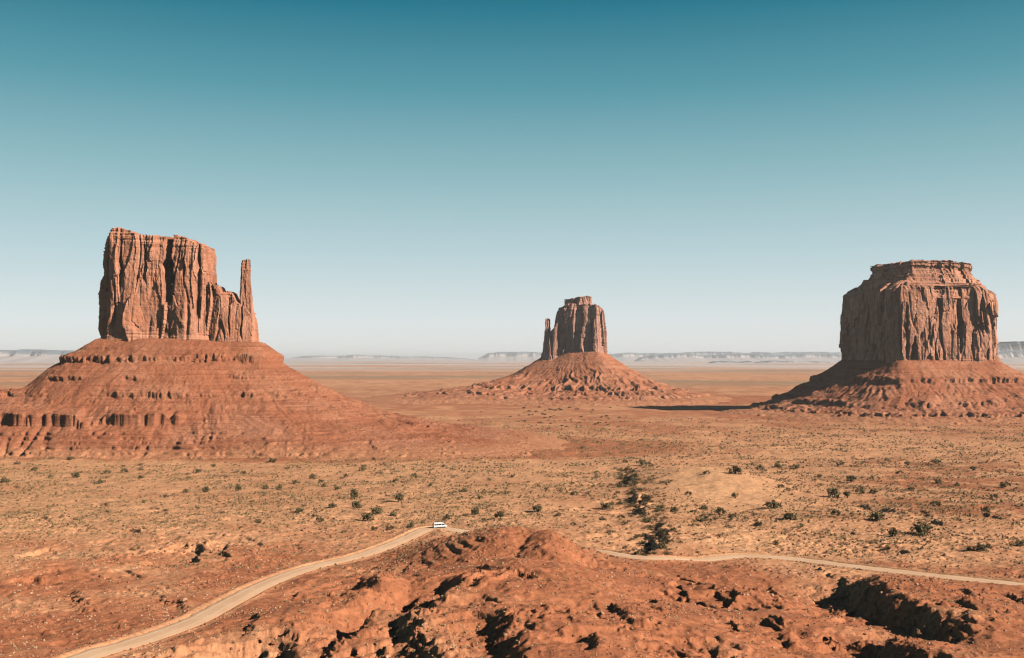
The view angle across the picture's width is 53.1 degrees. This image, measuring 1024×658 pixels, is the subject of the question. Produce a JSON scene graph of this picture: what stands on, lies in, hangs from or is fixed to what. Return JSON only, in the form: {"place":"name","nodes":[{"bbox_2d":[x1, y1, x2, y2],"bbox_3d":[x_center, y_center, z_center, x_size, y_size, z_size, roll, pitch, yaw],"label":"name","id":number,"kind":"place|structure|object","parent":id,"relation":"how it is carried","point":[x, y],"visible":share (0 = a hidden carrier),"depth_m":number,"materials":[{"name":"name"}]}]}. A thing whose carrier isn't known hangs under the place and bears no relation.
{"place":"outdoors","nodes":[
{"label":"outdoors","id":0,"kind":"place"},
{"bbox_2d":[0,349,75,361],"bbox_3d":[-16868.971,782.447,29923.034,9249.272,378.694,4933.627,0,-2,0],"label":"hills","id":1,"kind":"structure","parent":0,"point":[29,355],"depth_m":29494.88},
{"bbox_2d":[284,355,474,360],"bbox_3d":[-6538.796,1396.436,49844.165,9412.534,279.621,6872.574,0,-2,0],"label":"hills","id":2,"kind":"structure","parent":0,"point":[360,358],"depth_m":49104.86,"materials":[{"name":"grey stone"}]},
{"bbox_2d":[0,360,1023,657],"bbox_3d":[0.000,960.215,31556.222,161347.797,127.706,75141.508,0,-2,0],"label":"ground","id":3,"kind":"structure","parent":0,"point":[736,384],"depth_m":446.94,"materials":[{"name":"soil"}]},
{"bbox_2d":[0,476,10,482],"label":"desert shrub","id":4,"kind":"object","parent":3,"relation":"on","point":[5,479],"visible":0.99,"depth_m":796.01,"materials":[{"name":"green plant"}]},
{"bbox_2d":[71,472,79,477],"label":"juniper tree","id":5,"kind":"object","parent":3,"relation":"on","point":[77,474],"visible":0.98,"depth_m":852.85,"materials":[{"name":"green plant"}]},
{"bbox_2d":[201,486,209,492],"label":"desert shrub","id":6,"kind":"object","parent":3,"relation":"on","point":[205,489],"visible":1,"depth_m":713.02,"materials":[{"name":"green plant"}]},
{"bbox_2d":[234,484,241,490],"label":"juniper tree","id":7,"kind":"object","parent":3,"relation":"on","point":[238,487],"visible":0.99,"depth_m":723.77,"materials":[{"name":"green plant"}]},
{"bbox_2d":[269,458,276,462],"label":"desert shrub","id":8,"kind":"object","parent":3,"relation":"on","point":[273,460],"visible":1,"depth_m":1045.88,"materials":[{"name":"green plant"}]},
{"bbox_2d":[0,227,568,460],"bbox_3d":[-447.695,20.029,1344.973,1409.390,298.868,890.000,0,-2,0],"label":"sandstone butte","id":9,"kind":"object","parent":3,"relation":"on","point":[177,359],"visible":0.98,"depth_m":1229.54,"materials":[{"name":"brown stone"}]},
{"bbox_2d":[295,507,303,512],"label":"juniper tree","id":10,"kind":"object","parent":3,"relation":"on","point":[298,509],"visible":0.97,"depth_m":572.24,"materials":[{"name":"green plant"}]},
{"bbox_2d":[328,503,336,507],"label":"juniper tree","id":11,"kind":"object","parent":3,"relation":"on","point":[331,505],"visible":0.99,"depth_m":604.24,"materials":[{"name":"green plant"}]},
{"bbox_2d":[350,489,358,498],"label":"juniper tree","id":12,"kind":"object","parent":3,"relation":"on","point":[354,493],"visible":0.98,"depth_m":667.46,"materials":[{"name":"green plant"}]},
{"bbox_2d":[352,500,361,507],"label":"juniper tree","id":13,"kind":"object","parent":3,"relation":"on","point":[355,503],"visible":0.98,"depth_m":606.61,"materials":[{"name":"green plant"}]},
{"bbox_2d":[361,512,373,520],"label":"juniper tree","id":14,"kind":"object","parent":3,"relation":"on","point":[367,515],"visible":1,"depth_m":537.97,"materials":[{"name":"green plant"}]},
{"bbox_2d":[371,505,382,514],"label":"juniper tree","id":15,"kind":"object","parent":3,"relation":"on","point":[378,510],"visible":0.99,"depth_m":568.00,"materials":[{"name":"green plant"}]},
{"bbox_2d":[394,493,403,501],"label":"juniper tree","id":16,"kind":"object","parent":3,"relation":"on","point":[399,496],"visible":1,"depth_m":644.23,"materials":[{"name":"green plant"}]},
{"bbox_2d":[471,507,478,514],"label":"juniper tree","id":17,"kind":"object","parent":3,"relation":"on","point":[475,512],"visible":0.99,"depth_m":566.64,"materials":[{"name":"green plant"}]},
{"bbox_2d":[494,511,503,518],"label":"juniper tree","id":18,"kind":"object","parent":3,"relation":"on","point":[500,514],"visible":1,"depth_m":539.65,"materials":[{"name":"green plant"}]},
{"bbox_2d":[0,416,1023,569],"bbox_3d":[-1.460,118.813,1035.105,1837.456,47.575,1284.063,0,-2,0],"label":"scrub","id":19,"kind":"object","parent":3,"relation":"on","point":[605,494],"visible":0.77,"depth_m":697.20,"materials":[{"name":"plant"}]},
{"bbox_2d":[0,525,1023,657],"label":"rubble","id":20,"kind":"object","parent":3,"relation":"on","point":[477,608],"visible":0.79,"depth_m":322.53,"materials":[{"name":"brown stone"}]},
{"bbox_2d":[0,509,1023,657],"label":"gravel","id":21,"kind":"structure","parent":3,"relation":"on","point":[501,584],"depth_m":340.64,"materials":[{"name":"brown stone"}]},
{"bbox_2d":[0,525,1023,657],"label":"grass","id":22,"kind":"structure","parent":3,"relation":"on","point":[468,609],"depth_m":294.69,"materials":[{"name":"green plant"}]},
{"bbox_2d":[532,504,542,511],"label":"juniper tree","id":23,"kind":"object","parent":3,"relation":"on","point":[538,508],"visible":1,"depth_m":588.79,"materials":[{"name":"green plant"}]},
{"bbox_2d":[361,296,730,406],"bbox_3d":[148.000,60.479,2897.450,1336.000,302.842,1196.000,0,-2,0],"label":"sandstone butte","id":24,"kind":"object","parent":3,"relation":"on","point":[575,364],"visible":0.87,"depth_m":2718.01,"materials":[{"name":"brown stone"}]},
{"bbox_2d":[600,502,613,508],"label":"juniper tree","id":25,"kind":"object","parent":3,"relation":"on","point":[606,505],"visible":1,"depth_m":633.79,"materials":[{"name":"green plant"}]},
{"bbox_2d":[636,459,645,464],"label":"desert shrub","id":26,"kind":"object","parent":3,"relation":"on","point":[642,462],"visible":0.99,"depth_m":984.35,"materials":[{"name":"green plant"}]},
{"bbox_2d":[643,516,653,522],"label":"desert shrub","id":27,"kind":"object","parent":3,"relation":"on","point":[645,519],"visible":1,"depth_m":531.73,"materials":[{"name":"green plant"}]},
{"bbox_2d":[670,506,678,511],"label":"desert shrub","id":28,"kind":"object","parent":3,"relation":"on","point":[675,508],"visible":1,"depth_m":581.34,"materials":[{"name":"green plant"}]},
{"bbox_2d":[677,584,691,590],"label":"boulder","id":29,"kind":"object","parent":3,"relation":"on","point":[682,587],"visible":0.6,"depth_m":346.26,"materials":[{"name":"orange stone"}]},
{"bbox_2d":[696,513,708,521],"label":"desert shrub","id":30,"kind":"object","parent":3,"relation":"on","point":[704,518],"visible":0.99,"depth_m":538.87,"materials":[{"name":"green plant"}]},
{"bbox_2d":[699,504,707,509],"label":"desert shrub","id":31,"kind":"object","parent":3,"relation":"on","point":[703,507],"visible":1,"depth_m":593.87,"materials":[{"name":"green plant"}]},
{"bbox_2d":[714,506,726,514],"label":"juniper tree","id":32,"kind":"object","parent":3,"relation":"on","point":[718,509],"visible":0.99,"depth_m":570.11,"materials":[{"name":"green plant"}]},
{"bbox_2d":[728,513,736,518],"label":"desert shrub","id":33,"kind":"object","parent":3,"relation":"on","point":[731,515],"visible":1,"depth_m":541.29,"materials":[{"name":"green plant"}]},
{"bbox_2d":[729,465,741,473],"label":"juniper tree","id":34,"kind":"object","parent":3,"relation":"on","point":[737,469],"visible":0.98,"depth_m":759.90,"materials":[{"name":"green plant"}]},
{"bbox_2d":[765,500,781,508],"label":"juniper tree","id":35,"kind":"object","parent":3,"relation":"on","point":[769,505],"visible":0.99,"depth_m":594.76,"materials":[{"name":"green plant"}]},
{"bbox_2d":[774,461,780,466],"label":"desert shrub","id":36,"kind":"object","parent":3,"relation":"on","point":[776,464],"visible":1,"depth_m":975.33,"materials":[{"name":"green plant"}]},
{"bbox_2d":[784,512,797,519],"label":"juniper tree","id":37,"kind":"object","parent":3,"relation":"on","point":[789,515],"visible":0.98,"depth_m":538.40,"materials":[{"name":"green plant"}]},
{"bbox_2d":[826,487,840,496],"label":"juniper tree","id":38,"kind":"object","parent":3,"relation":"on","point":[834,491],"visible":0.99,"depth_m":674.15,"materials":[{"name":"green plant"}]},
{"bbox_2d":[830,510,841,515],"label":"desert shrub","id":39,"kind":"object","parent":3,"relation":"on","point":[833,512],"visible":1,"depth_m":554.34,"materials":[{"name":"green plant"}]},
{"bbox_2d":[843,491,849,497],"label":"juniper tree","id":40,"kind":"object","parent":3,"relation":"on","point":[846,493],"visible":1,"depth_m":668.54,"materials":[{"name":"green plant"}]},
{"bbox_2d":[846,475,856,482],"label":"juniper tree","id":41,"kind":"object","parent":3,"relation":"on","point":[850,478],"visible":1,"depth_m":794.85,"materials":[{"name":"green plant"}]},
{"bbox_2d":[855,488,864,493],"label":"desert shrub","id":42,"kind":"object","parent":3,"relation":"on","point":[860,490],"visible":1,"depth_m":702.53,"materials":[{"name":"green plant"}]},
{"bbox_2d":[720,259,1023,424],"bbox_3d":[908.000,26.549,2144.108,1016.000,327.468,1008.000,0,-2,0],"label":"sandstone butte","id":43,"kind":"object","parent":3,"relation":"on","point":[918,343],"visible":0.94,"depth_m":2013.85,"materials":[{"name":"brown stone"}]},
{"bbox_2d":[868,511,884,520],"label":"juniper tree","id":44,"kind":"object","parent":3,"relation":"on","point":[877,515],"visible":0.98,"depth_m":537.97,"materials":[{"name":"green plant"}]},
{"bbox_2d":[887,527,898,535],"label":"juniper tree","id":45,"kind":"object","parent":3,"relation":"on","point":[894,532],"visible":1,"depth_m":481.92,"materials":[{"name":"green plant"}]},
{"bbox_2d":[910,521,932,534],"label":"juniper tree","id":46,"kind":"object","parent":3,"relation":"on","point":[919,528],"visible":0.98,"depth_m":486.40,"materials":[{"name":"green plant"}]},
{"bbox_2d":[930,500,941,505],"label":"desert shrub","id":47,"kind":"object","parent":3,"relation":"on","point":[937,502],"visible":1,"depth_m":614.30,"materials":[{"name":"green plant"}]},
{"bbox_2d":[931,459,940,463],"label":"desert shrub","id":48,"kind":"object","parent":3,"relation":"on","point":[936,461],"visible":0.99,"depth_m":1016.43,"materials":[{"name":"green plant"}]},
{"bbox_2d":[933,479,941,483],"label":"desert shrub","id":49,"kind":"object","parent":3,"relation":"on","point":[937,481],"visible":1,"depth_m":797.11,"materials":[{"name":"green plant"}]},
{"bbox_2d":[966,545,974,550],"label":"juniper tree","id":50,"kind":"object","parent":3,"relation":"on","point":[968,548],"visible":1,"depth_m":439.97,"materials":[{"name":"green plant"}]},
{"bbox_2d":[974,542,990,551],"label":"juniper tree","id":51,"kind":"object","parent":3,"relation":"on","point":[982,547],"visible":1,"depth_m":437.59,"materials":[{"name":"green plant"}]},
{"bbox_2d":[980,506,989,512],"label":"desert shrub","id":52,"kind":"object","parent":3,"relation":"on","point":[984,509],"visible":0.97,"depth_m":582.16,"materials":[{"name":"green plant"}]},
{"bbox_2d":[999,482,1010,486],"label":"desert shrub","id":53,"kind":"object","parent":3,"relation":"on","point":[1001,484],"visible":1,"depth_m":748.00,"materials":[{"name":"green plant"}]},
{"bbox_2d":[1009,539,1023,546],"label":"desert shrub","id":54,"kind":"object","parent":3,"relation":"on","point":[1018,544],"visible":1,"depth_m":450.21,"materials":[{"name":"green plant"}]},
{"bbox_2d":[0,0,1023,359],"label":"sky","id":55,"kind":"structure","parent":0,"point":[405,178],"materials":[{"name":"blue"}]},
{"bbox_2d":[66,527,1023,657],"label":"road","id":56,"kind":"structure","parent":0,"point":[216,609],"depth_m":369.03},
{"bbox_2d":[433,522,446,527],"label":"van","id":57,"kind":"object","parent":56,"relation":"on","point":[438,524],"visible":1,"depth_m":508.33,"materials":[{"name":"white paint"}]},
{"bbox_2d":[477,352,841,360],"bbox_3d":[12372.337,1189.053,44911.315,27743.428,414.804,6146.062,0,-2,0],"label":"hills","id":58,"kind":"structure","parent":0,"point":[515,356],"depth_m":44531.86,"materials":[{"name":"grey stone"}]},
{"bbox_2d":[635,353,841,361],"bbox_3d":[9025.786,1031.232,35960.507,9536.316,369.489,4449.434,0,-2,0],"label":"hills","id":59,"kind":"structure","parent":0,"point":[752,357],"depth_m":35596.02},
{"bbox_2d":[709,361,837,363],"bbox_3d":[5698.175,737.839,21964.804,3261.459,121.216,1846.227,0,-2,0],"label":"hills","id":60,"kind":"structure","parent":0,"point":[775,362],"depth_m":21845.27,"materials":[{"name":"grey stone"}]},
{"bbox_2d":[998,351,1023,362],"bbox_3d":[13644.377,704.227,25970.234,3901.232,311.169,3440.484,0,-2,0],"label":"hills","id":61,"kind":"structure","parent":0,"point":[1011,356],"depth_m":25724.82,"materials":[{"name":"grey stone"}]},
{"bbox_2d":[998,341,1023,351],"bbox_3d":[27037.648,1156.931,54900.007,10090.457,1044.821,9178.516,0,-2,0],"label":"hills","id":62,"kind":"structure","parent":0,"point":[1012,346],"depth_m":54566.43,"materials":[{"name":"grey stone"}]}
]}

